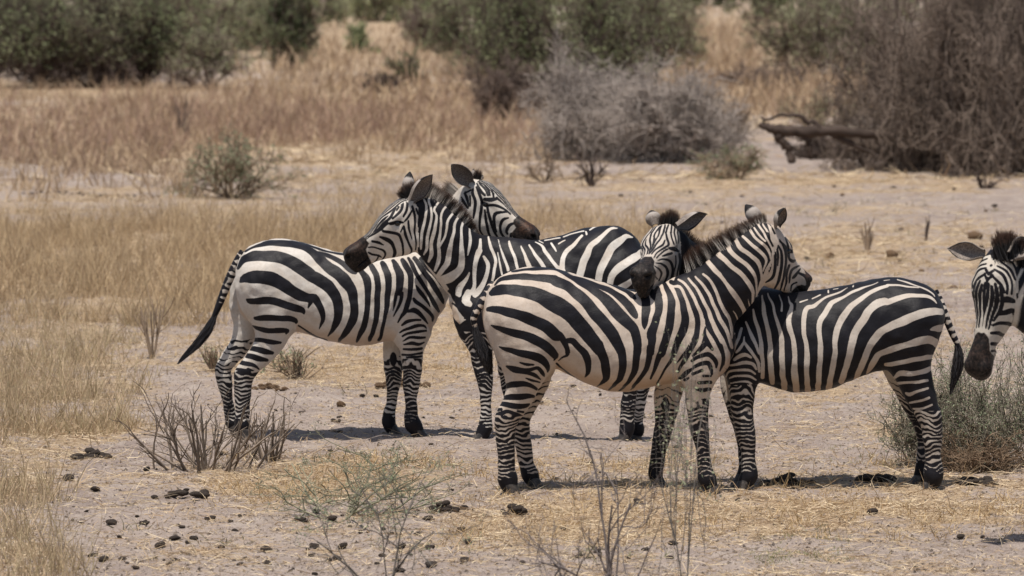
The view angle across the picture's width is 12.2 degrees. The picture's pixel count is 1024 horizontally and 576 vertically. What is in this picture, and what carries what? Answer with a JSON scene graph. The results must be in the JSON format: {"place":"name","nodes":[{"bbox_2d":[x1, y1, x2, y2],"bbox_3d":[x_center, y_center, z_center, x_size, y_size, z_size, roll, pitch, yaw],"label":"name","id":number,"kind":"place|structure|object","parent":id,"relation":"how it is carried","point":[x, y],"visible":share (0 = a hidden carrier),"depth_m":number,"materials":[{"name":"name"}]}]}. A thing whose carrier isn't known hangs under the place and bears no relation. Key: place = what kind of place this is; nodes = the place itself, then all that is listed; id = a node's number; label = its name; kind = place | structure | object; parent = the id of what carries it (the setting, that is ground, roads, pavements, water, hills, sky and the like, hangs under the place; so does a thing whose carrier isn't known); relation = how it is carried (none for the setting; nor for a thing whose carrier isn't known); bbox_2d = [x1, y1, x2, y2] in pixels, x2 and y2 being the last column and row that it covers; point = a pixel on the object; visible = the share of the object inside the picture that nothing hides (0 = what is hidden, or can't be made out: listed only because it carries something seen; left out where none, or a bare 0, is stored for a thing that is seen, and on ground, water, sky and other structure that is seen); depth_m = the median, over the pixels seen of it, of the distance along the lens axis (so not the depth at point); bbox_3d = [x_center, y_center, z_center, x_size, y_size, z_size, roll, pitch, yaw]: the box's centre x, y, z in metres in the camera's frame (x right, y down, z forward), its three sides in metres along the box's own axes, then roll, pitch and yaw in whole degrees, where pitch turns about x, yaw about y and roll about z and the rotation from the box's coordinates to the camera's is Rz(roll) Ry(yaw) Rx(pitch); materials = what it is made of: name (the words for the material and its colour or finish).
{"place":"outdoors","nodes":[
{"label":"outdoors","id":0,"kind":"place"},
{"bbox_2d":[0,67,585,200],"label":"standing grass","id":1,"kind":"structure","parent":0,"point":[90,165],"depth_m":82.84,"materials":[{"name":"beige plant"}]},
{"bbox_2d":[0,0,1023,575],"bbox_3d":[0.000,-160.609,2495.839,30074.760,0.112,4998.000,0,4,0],"label":"ground","id":2,"kind":"structure","parent":0,"point":[1004,200],"depth_m":32.64,"materials":[{"name":"soil"}]},
{"bbox_2d":[0,0,47,87],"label":"bush","id":3,"kind":"object","parent":2,"relation":"on","point":[2,5],"visible":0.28,"depth_m":125.86,"materials":[{"name":"green plant"}]},
{"bbox_2d":[0,0,86,67],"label":"bush","id":4,"kind":"object","parent":2,"relation":"on","point":[32,7],"depth_m":151.34,"materials":[{"name":"green plant"}]},
{"bbox_2d":[0,0,115,88],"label":"bush","id":5,"kind":"object","parent":2,"relation":"on","point":[40,44],"visible":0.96,"depth_m":124.73,"materials":[{"name":"green plant"}]},
{"bbox_2d":[63,474,73,480],"bbox_3d":[-2.624,1.125,28.381,0.075,0.046,0.078,-11,13,-20],"label":"dung clod","id":6,"kind":"object","parent":2,"relation":"on","point":[71,478],"visible":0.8,"depth_m":28.36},
{"bbox_2d":[31,0,142,65],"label":"bush","id":7,"kind":"object","parent":2,"relation":"on","point":[79,1],"visible":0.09,"depth_m":153.13,"materials":[{"name":"green plant"}]},
{"bbox_2d":[0,260,173,575],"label":"standing grass","id":8,"kind":"structure","parent":2,"relation":"on","point":[83,421],"depth_m":31.96,"materials":[{"name":"beige plant"}]},
{"bbox_2d":[70,447,111,458],"bbox_3d":[-2.595,1.027,29.689,0.262,0.064,0.216,2,4,32],"label":"dung pile","id":9,"kind":"object","parent":2,"relation":"on","point":[90,451],"visible":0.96,"depth_m":29.66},
{"bbox_2d":[90,486,99,490],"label":"dung clod","id":10,"kind":"object","parent":2,"relation":"on","point":[94,488],"visible":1,"depth_m":27.76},
{"bbox_2d":[31,0,160,88],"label":"bush","id":11,"kind":"object","parent":2,"relation":"on","point":[101,47],"visible":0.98,"depth_m":124.68,"materials":[{"name":"green plant"}]},
{"bbox_2d":[98,556,108,561],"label":"dung clod","id":12,"kind":"object","parent":2,"relation":"on","point":[101,558],"visible":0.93,"depth_m":24.21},
{"bbox_2d":[105,519,116,524],"bbox_3d":[-2.178,1.273,26.108,0.066,0.027,0.064,-2,20,-37],"label":"dung clod","id":13,"kind":"object","parent":2,"relation":"on","point":[112,522],"visible":0.98,"depth_m":26.09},
{"bbox_2d":[96,0,195,88],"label":"bush","id":14,"kind":"object","parent":2,"relation":"on","point":[164,41],"visible":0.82,"depth_m":125.33,"materials":[{"name":"green plant"}]},
{"bbox_2d":[133,288,174,358],"bbox_3d":[-2.800,0.281,37.496,0.318,0.590,0.261,-1,4,-9],"label":"dry weed","id":15,"kind":"object","parent":2,"relation":"on","point":[144,323],"visible":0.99,"depth_m":37.46,"materials":[{"name":"brown plant"}]},
{"bbox_2d":[154,541,164,548],"bbox_3d":[-1.849,1.350,25.184,0.061,0.036,0.065,-23,11,-27],"label":"dung clod","id":16,"kind":"object","parent":2,"relation":"on","point":[156,545],"visible":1,"depth_m":25.16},
{"bbox_2d":[111,0,231,66],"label":"bush","id":17,"kind":"object","parent":2,"relation":"on","point":[205,10],"visible":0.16,"depth_m":153.99,"materials":[{"name":"green plant"}]},
{"bbox_2d":[169,535,180,539],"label":"dung clod","id":18,"kind":"object","parent":2,"relation":"on","point":[175,537],"visible":1,"depth_m":25.39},
{"bbox_2d":[171,95,194,136],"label":"bush","id":19,"kind":"object","parent":2,"relation":"on","point":[179,115],"visible":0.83,"depth_m":86.66,"materials":[{"name":"brown plant"}]},
{"bbox_2d":[164,488,209,497],"bbox_3d":[-1.867,1.181,27.632,0.261,0.054,0.326,0,4,0],"label":"dung pile","id":20,"kind":"object","parent":2,"relation":"on","point":[185,492],"visible":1,"depth_m":27.58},
{"bbox_2d":[154,2,255,90],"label":"bush","id":21,"kind":"object","parent":2,"relation":"on","point":[204,51],"visible":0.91,"depth_m":123.90,"materials":[{"name":"green plant"}]},
{"bbox_2d":[109,380,301,473],"bbox_3d":[-1.838,0.841,29.093,1.125,0.580,0.980,0,4,0],"label":"dead shrub","id":22,"kind":"object","parent":2,"relation":"on","point":[202,465],"visible":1,"depth_m":29.04,"materials":[{"name":"brown plant"}]},
{"bbox_2d":[192,342,221,371],"bbox_3d":[-2.316,0.529,36.580,0.245,0.260,0.236,3,5,40],"label":"weed clump","id":23,"kind":"object","parent":2,"relation":"on","point":[211,360],"visible":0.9,"depth_m":36.55,"materials":[{"name":"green plant"}]},
{"bbox_2d":[163,0,272,59],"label":"bush","id":24,"kind":"object","parent":2,"relation":"on","point":[219,12],"visible":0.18,"depth_m":166.88,"materials":[{"name":"green plant"}]},
{"bbox_2d":[147,115,305,199],"bbox_3d":[-3.781,-1.731,64.106,1.818,1.138,1.614,-2,4,-26],"label":"bush","id":25,"kind":"object","parent":2,"relation":"on","point":[235,161],"visible":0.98,"depth_m":63.86,"materials":[{"name":"green plant"}]},
{"bbox_2d":[228,398,288,460],"bbox_3d":[-1.554,0.877,29.479,0.379,0.414,0.387,0,4,0],"label":"dead shrub","id":26,"kind":"object","parent":2,"relation":"on","point":[274,453],"visible":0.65,"depth_m":29.45,"materials":[{"name":"brown plant"}]},
{"bbox_2d":[210,0,308,50],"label":"bush","id":27,"kind":"object","parent":2,"relation":"on","point":[251,10],"visible":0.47,"depth_m":184.40,"materials":[{"name":"green plant"}]},
{"bbox_2d":[260,545,271,551],"bbox_3d":[-1.290,1.368,25.179,0.071,0.033,0.061,12,2,-39],"label":"dung clod","id":28,"kind":"object","parent":2,"relation":"on","point":[266,549],"visible":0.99,"depth_m":25.16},
{"bbox_2d":[251,383,289,390],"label":"dung pile","id":29,"kind":"object","parent":2,"relation":"on","point":[261,386],"visible":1,"depth_m":34.50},
{"bbox_2d":[237,0,309,46],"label":"bush","id":30,"kind":"object","parent":2,"relation":"on","point":[266,10],"depth_m":195.34,"materials":[{"name":"green plant"}]},
{"bbox_2d":[253,0,324,69],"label":"bush","id":31,"kind":"object","parent":2,"relation":"on","point":[282,19],"visible":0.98,"depth_m":149.97,"materials":[{"name":"green plant"}]},
{"bbox_2d":[260,343,340,379],"bbox_3d":[-1.608,0.562,35.690,0.572,0.286,0.468,-2,4,-25],"label":"weed clump","id":32,"kind":"object","parent":2,"relation":"on","point":[295,371],"visible":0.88,"depth_m":35.68,"materials":[{"name":"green plant"}]},
{"bbox_2d":[309,543,318,548],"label":"dung clod","id":33,"kind":"object","parent":2,"relation":"on","point":[313,545],"visible":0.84,"depth_m":25.20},
{"bbox_2d":[295,0,355,26],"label":"bush","id":34,"kind":"object","parent":2,"relation":"on","point":[332,14],"visible":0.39,"depth_m":265.12,"materials":[{"name":"green plant"}]},
{"bbox_2d":[327,515,337,520],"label":"dung clod","id":35,"kind":"object","parent":2,"relation":"on","point":[333,517],"visible":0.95,"depth_m":26.30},
{"bbox_2d":[336,401,345,406],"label":"dung clod","id":36,"kind":"object","parent":2,"relation":"on","point":[340,404],"visible":1,"depth_m":33.30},
{"bbox_2d":[338,542,347,548],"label":"dung clod","id":37,"kind":"object","parent":2,"relation":"on","point":[342,545],"visible":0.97,"depth_m":25.19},
{"bbox_2d":[177,164,539,439],"bbox_3d":[-0.996,0.083,31.097,2.355,1.790,0.569,0,4,0],"label":"zebra","id":38,"kind":"object","parent":2,"relation":"on","point":[282,291],"visible":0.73,"depth_m":30.91,"materials":[{"name":"multicoloured"}]},
{"bbox_2d":[249,418,473,526],"bbox_3d":[-0.832,1.033,26.342,1.255,0.534,1.220,0,4,0],"label":"wispy plant","id":39,"kind":"object","parent":2,"relation":"on","point":[351,511],"visible":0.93,"depth_m":26.52,"materials":[{"name":"green plant"}]},
{"bbox_2d":[343,20,382,53],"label":"bush","id":40,"kind":"object","parent":2,"relation":"on","point":[360,32],"visible":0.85,"depth_m":180.07,"materials":[{"name":"green plant"}]},
{"bbox_2d":[335,0,413,22],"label":"bush","id":41,"kind":"object","parent":2,"relation":"on","point":[363,8],"visible":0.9,"depth_m":293.47,"materials":[{"name":"green plant"}]},
{"bbox_2d":[355,70,402,93],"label":"bush","id":42,"kind":"object","parent":2,"relation":"on","point":[385,79],"visible":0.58,"depth_m":120.10,"materials":[{"name":"brown plant"}]},
{"bbox_2d":[290,443,490,575],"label":"leafy plant","id":43,"kind":"object","parent":2,"relation":"on","point":[352,571],"visible":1,"depth_m":22.81,"materials":[{"name":"green plant"}]},
{"bbox_2d":[380,47,424,85],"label":"bush","id":44,"kind":"object","parent":2,"relation":"on","point":[401,65],"visible":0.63,"depth_m":128.59,"materials":[{"name":"green plant"}]},
{"bbox_2d":[375,378,430,387],"bbox_3d":[-0.795,0.692,35.047,0.432,0.072,0.268,1,4,9],"label":"dung pile","id":45,"kind":"object","parent":2,"relation":"on","point":[380,384],"visible":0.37,"depth_m":34.98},
{"bbox_2d":[0,134,817,331],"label":"standing grass","id":46,"kind":"structure","parent":2,"relation":"on","point":[196,242],"depth_m":51.43,"materials":[{"name":"beige plant"}]},
{"bbox_2d":[371,0,449,21],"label":"bush","id":47,"kind":"object","parent":2,"relation":"on","point":[401,10],"visible":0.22,"depth_m":300.37,"materials":[{"name":"green plant"}]},
{"bbox_2d":[422,515,432,520],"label":"dung clod","id":48,"kind":"object","parent":2,"relation":"on","point":[425,517],"visible":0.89,"depth_m":26.29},
{"bbox_2d":[425,561,436,567],"bbox_3d":[-0.407,1.391,24.178,0.063,0.029,0.061,1,11,-7],"label":"dung clod","id":49,"kind":"object","parent":2,"relation":"on","point":[433,563],"visible":0.89,"depth_m":24.16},
{"bbox_2d":[394,0,469,51],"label":"bush","id":50,"kind":"object","parent":2,"relation":"on","point":[415,23],"visible":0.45,"depth_m":182.44,"materials":[{"name":"green plant"}]},
{"bbox_2d":[429,500,459,511],"bbox_3d":[-0.373,1.210,26.671,0.190,0.073,0.151,3,5,37],"label":"dung pile","id":51,"kind":"object","parent":2,"relation":"on","point":[446,506],"visible":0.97,"depth_m":26.63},
{"bbox_2d":[408,0,490,17],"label":"bush","id":52,"kind":"object","parent":2,"relation":"on","point":[449,4],"visible":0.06,"depth_m":294.22,"materials":[{"name":"green plant"}]},
{"bbox_2d":[406,0,524,73],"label":"bush","id":53,"kind":"object","parent":2,"relation":"on","point":[449,33],"visible":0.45,"depth_m":141.90,"materials":[{"name":"green plant"}]},
{"bbox_2d":[343,171,649,440],"bbox_3d":[-0.063,0.124,30.796,2.032,1.748,0.562,0,4,0],"label":"zebra","id":54,"kind":"object","parent":2,"relation":"on","point":[431,224],"visible":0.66,"depth_m":30.61,"materials":[{"name":"multicoloured"}]},
{"bbox_2d":[460,47,548,119],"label":"bush","id":55,"kind":"object","parent":2,"relation":"on","point":[506,90],"visible":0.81,"depth_m":98.17,"materials":[{"name":"brown plant"}]},
{"bbox_2d":[0,77,1023,575],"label":"straw litter","id":56,"kind":"object","parent":2,"relation":"on","point":[812,503],"visible":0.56,"depth_m":28.91,"materials":[{"name":"beige plant"}]},
{"bbox_2d":[0,294,1023,575],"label":"pebbles","id":57,"kind":"object","parent":2,"relation":"on","point":[492,490],"visible":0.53,"depth_m":27.05,"materials":[{"name":"stone"}]},
{"bbox_2d":[501,503,527,516],"bbox_3d":[0.012,1.233,26.619,0.155,0.057,0.321,0,4,0],"label":"dung pile","id":58,"kind":"object","parent":2,"relation":"on","point":[518,509],"visible":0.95,"depth_m":26.59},
{"bbox_2d":[8,164,1023,561],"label":"weed tufts","id":59,"kind":"object","parent":2,"relation":"on","point":[644,414],"visible":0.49,"depth_m":34.30,"materials":[{"name":"beige plant"}]},
{"bbox_2d":[439,0,620,108],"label":"bush","id":60,"kind":"object","parent":2,"relation":"on","point":[530,17],"visible":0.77,"depth_m":105.72,"materials":[{"name":"green plant"}]},
{"bbox_2d":[518,147,569,183],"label":"bush","id":61,"kind":"object","parent":2,"relation":"on","point":[531,173],"visible":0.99,"depth_m":68.48,"materials":[{"name":"brown plant"}]},
{"bbox_2d":[216,0,896,119],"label":"standing grass","id":62,"kind":"structure","parent":2,"relation":"on","point":[723,60],"depth_m":128.68,"materials":[{"name":"beige plant"}]},
{"bbox_2d":[502,386,672,575],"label":"twiggy plant","id":63,"kind":"object","parent":2,"relation":"on","point":[607,569],"visible":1,"depth_m":22.43,"materials":[{"name":"brown plant"}]},
{"bbox_2d":[572,146,611,186],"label":"bush","id":64,"kind":"object","parent":2,"relation":"on","point":[591,172],"visible":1,"depth_m":67.59,"materials":[{"name":"brown plant"}]},
{"bbox_2d":[548,0,639,20],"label":"bush","id":65,"kind":"object","parent":2,"relation":"on","point":[563,5],"visible":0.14,"depth_m":300.49,"materials":[{"name":"green plant"}]},
{"bbox_2d":[514,21,688,162],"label":"bush","id":66,"kind":"object","parent":2,"relation":"on","point":[566,95],"visible":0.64,"depth_m":76.89,"materials":[{"name":"grey plant"}]},
{"bbox_2d":[544,0,707,97],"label":"bush","id":67,"kind":"object","parent":2,"relation":"on","point":[625,54],"visible":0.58,"depth_m":112.23,"materials":[{"name":"green plant"}]},
{"bbox_2d":[470,204,812,494],"bbox_3d":[0.768,0.355,27.802,2.023,1.678,0.599,0,4,-4],"label":"zebra","id":68,"kind":"object","parent":2,"relation":"on","point":[541,325],"visible":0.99,"depth_m":27.61,"materials":[{"name":"multicoloured"}]},
{"bbox_2d":[623,0,715,68],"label":"bush","id":69,"kind":"object","parent":2,"relation":"on","point":[678,6],"visible":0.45,"depth_m":151.71,"materials":[{"name":"green plant"}]},
{"bbox_2d":[570,35,773,164],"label":"bush","id":70,"kind":"object","parent":2,"relation":"on","point":[674,124],"visible":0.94,"depth_m":75.74,"materials":[{"name":"grey plant"}]},
{"bbox_2d":[642,316,725,575],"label":"leafy plant","id":71,"kind":"object","parent":2,"relation":"on","point":[686,474],"visible":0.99,"depth_m":22.89,"materials":[{"name":"grey plant"}]},
{"bbox_2d":[673,0,710,14],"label":"bush","id":72,"kind":"object","parent":2,"relation":"on","point":[700,2],"visible":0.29,"depth_m":338.06,"materials":[{"name":"green plant"}]},
{"bbox_2d":[701,0,747,6],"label":"bush","id":73,"kind":"object","parent":2,"relation":"on","point":[719,3],"visible":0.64,"depth_m":435.85,"materials":[{"name":"green plant"}]},
{"bbox_2d":[684,141,771,179],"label":"bush","id":74,"kind":"object","parent":2,"relation":"on","point":[736,163],"visible":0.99,"depth_m":69.65,"materials":[{"name":"green plant"}]},
{"bbox_2d":[706,94,759,155],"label":"bush","id":75,"kind":"object","parent":2,"relation":"on","point":[744,117],"visible":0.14,"depth_m":78.95,"materials":[{"name":"grey plant"}]},
{"bbox_2d":[721,0,791,21],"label":"bush","id":76,"kind":"object","parent":2,"relation":"on","point":[754,2],"visible":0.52,"depth_m":293.80,"materials":[{"name":"green plant"}]},
{"bbox_2d":[707,54,814,89],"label":"bush","id":77,"kind":"object","parent":2,"relation":"on","point":[740,73],"visible":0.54,"depth_m":121.88,"materials":[{"name":"brown plant"}]},
{"bbox_2d":[760,472,815,486],"bbox_3d":[1.619,1.126,28.251,0.293,0.083,0.276,1,4,22],"label":"dung pile","id":78,"kind":"object","parent":2,"relation":"on","point":[784,477],"visible":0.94,"depth_m":28.21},
{"bbox_2d":[769,0,819,21],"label":"bush","id":79,"kind":"object","parent":2,"relation":"on","point":[791,2],"visible":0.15,"depth_m":300.44,"materials":[{"name":"green plant"}]},
{"bbox_2d":[630,207,964,489],"bbox_3d":[1.634,0.354,27.995,2.002,1.655,0.672,0,4,-7],"label":"zebra","id":80,"kind":"object","parent":2,"relation":"on","point":[891,328],"visible":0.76,"depth_m":27.82,"materials":[{"name":"multicoloured"}]},
{"bbox_2d":[728,0,874,80],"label":"bush","id":81,"kind":"object","parent":2,"relation":"on","point":[800,23],"visible":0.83,"depth_m":133.73,"materials":[{"name":"green plant"}]},
{"bbox_2d":[773,86,862,127],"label":"bush","id":82,"kind":"object","parent":2,"relation":"on","point":[818,116],"visible":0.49,"depth_m":90.17,"materials":[{"name":"brown plant"}]},
{"bbox_2d":[768,124,868,159],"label":"bush","id":83,"kind":"object","parent":2,"relation":"on","point":[802,151],"visible":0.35,"depth_m":77.87,"materials":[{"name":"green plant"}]},
{"bbox_2d":[758,113,921,163],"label":"fallen log","id":84,"kind":"object","parent":2,"relation":"on","point":[779,132],"visible":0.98,"depth_m":72.45,"materials":[{"name":"brown wood"}]},
{"bbox_2d":[790,0,912,76],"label":"bush","id":85,"kind":"object","parent":2,"relation":"on","point":[848,23],"visible":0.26,"depth_m":134.90,"materials":[{"name":"green plant"}]},
{"bbox_2d":[815,0,903,14],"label":"bush","id":86,"kind":"object","parent":2,"relation":"on","point":[858,3],"visible":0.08,"depth_m":287.10,"materials":[{"name":"green plant"}]},
{"bbox_2d":[855,217,874,251],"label":"dry weed","id":87,"kind":"object","parent":2,"relation":"on","point":[867,241],"visible":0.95,"depth_m":52.03,"materials":[{"name":"beige plant"}]},
{"bbox_2d":[867,508,877,514],"bbox_3d":[1.985,1.229,26.368,0.061,0.043,0.062,-2,4,-31],"label":"dung clod","id":88,"kind":"object","parent":2,"relation":"on","point":[874,510],"visible":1,"depth_m":26.34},
{"bbox_2d":[855,473,896,482],"bbox_3d":[2.146,1.117,28.321,0.248,0.058,0.263,0,4,0],"label":"dung pile","id":89,"kind":"object","parent":2,"relation":"on","point":[869,477],"visible":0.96,"depth_m":28.26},
{"bbox_2d":[798,0,981,171],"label":"bush","id":90,"kind":"object","parent":2,"relation":"on","point":[862,96],"visible":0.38,"depth_m":73.31,"materials":[{"name":"brown plant"}]},
{"bbox_2d":[885,250,898,256],"bbox_3d":[4.001,-0.358,50.665,0.128,0.093,0.154,3,5,37],"label":"dung clod","id":91,"kind":"object","parent":2,"relation":"on","point":[890,253],"visible":0.94,"depth_m":50.62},
{"bbox_2d":[872,0,940,21],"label":"bush","id":92,"kind":"object","parent":2,"relation":"on","point":[904,13],"visible":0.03,"depth_m":299.38,"materials":[{"name":"brown plant"}]},
{"bbox_2d":[865,383,966,468],"bbox_3d":[2.522,0.814,29.334,0.706,0.623,0.611,0,4,0],"label":"thorn bush","id":93,"kind":"object","parent":2,"relation":"on","point":[903,431],"visible":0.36,"depth_m":29.31,"materials":[{"name":"green plant"}]},
{"bbox_2d":[923,215,930,240],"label":"dry twig","id":94,"kind":"object","parent":2,"relation":"on","point":[927,229],"visible":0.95,"depth_m":54.11,"materials":[{"name":"brown plant"}]},
{"bbox_2d":[856,0,1023,177],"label":"bush","id":95,"kind":"object","parent":2,"relation":"on","point":[951,93],"visible":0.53,"depth_m":71.49,"materials":[{"name":"brown plant"}]},
{"bbox_2d":[888,337,1023,467],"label":"thorn bush","id":96,"kind":"object","parent":2,"relation":"on","point":[963,407],"visible":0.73,"depth_m":29.15,"materials":[{"name":"green plant"}]},
{"bbox_2d":[889,414,1023,475],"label":"dry thatch","id":97,"kind":"object","parent":2,"relation":"on","point":[973,459],"visible":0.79,"depth_m":28.98,"materials":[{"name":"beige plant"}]},
{"bbox_2d":[956,534,964,539],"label":"dung clod","id":98,"kind":"object","parent":2,"relation":"on","point":[960,536],"visible":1,"depth_m":25.47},
{"bbox_2d":[968,231,982,238],"bbox_3d":[5.212,-0.590,54.115,0.179,0.110,0.169,-3,5,-34],"label":"dung clod","id":99,"kind":"object","parent":2,"relation":"on","point":[973,235],"visible":0.97,"depth_m":54.06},
{"bbox_2d":[928,0,1023,179],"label":"bush","id":100,"kind":"object","parent":2,"relation":"on","point":[997,44],"visible":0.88,"depth_m":70.42,"materials":[{"name":"brown plant"}]},
{"bbox_2d":[955,476,998,485],"bbox_3d":[2.723,1.134,28.137,0.250,0.053,0.262,-1,4,-11],"label":"dung pile","id":101,"kind":"object","parent":2,"relation":"on","point":[984,479],"visible":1,"depth_m":28.11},
{"bbox_2d":[947,227,1023,380],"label":"zebra","id":102,"kind":"object","parent":2,"relation":"on","point":[997,285],"visible":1,"depth_m":25.01,"materials":[{"name":"multicoloured"}]},
{"bbox_2d":[972,167,1008,188],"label":"dry weed","id":103,"kind":"object","parent":2,"relation":"on","point":[990,185],"visible":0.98,"depth_m":66.76,"materials":[{"name":"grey plant"}]},
{"bbox_2d":[977,330,1023,464],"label":"thorn bush","id":104,"kind":"object","parent":2,"relation":"on","point":[1005,405],"visible":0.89,"depth_m":29.17,"materials":[{"name":"green plant"}]},
{"bbox_2d":[582,434,907,566],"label":"dry grass","id":105,"kind":"structure","parent":0,"point":[785,536],"depth_m":24.71,"materials":[{"name":"beige plant"}]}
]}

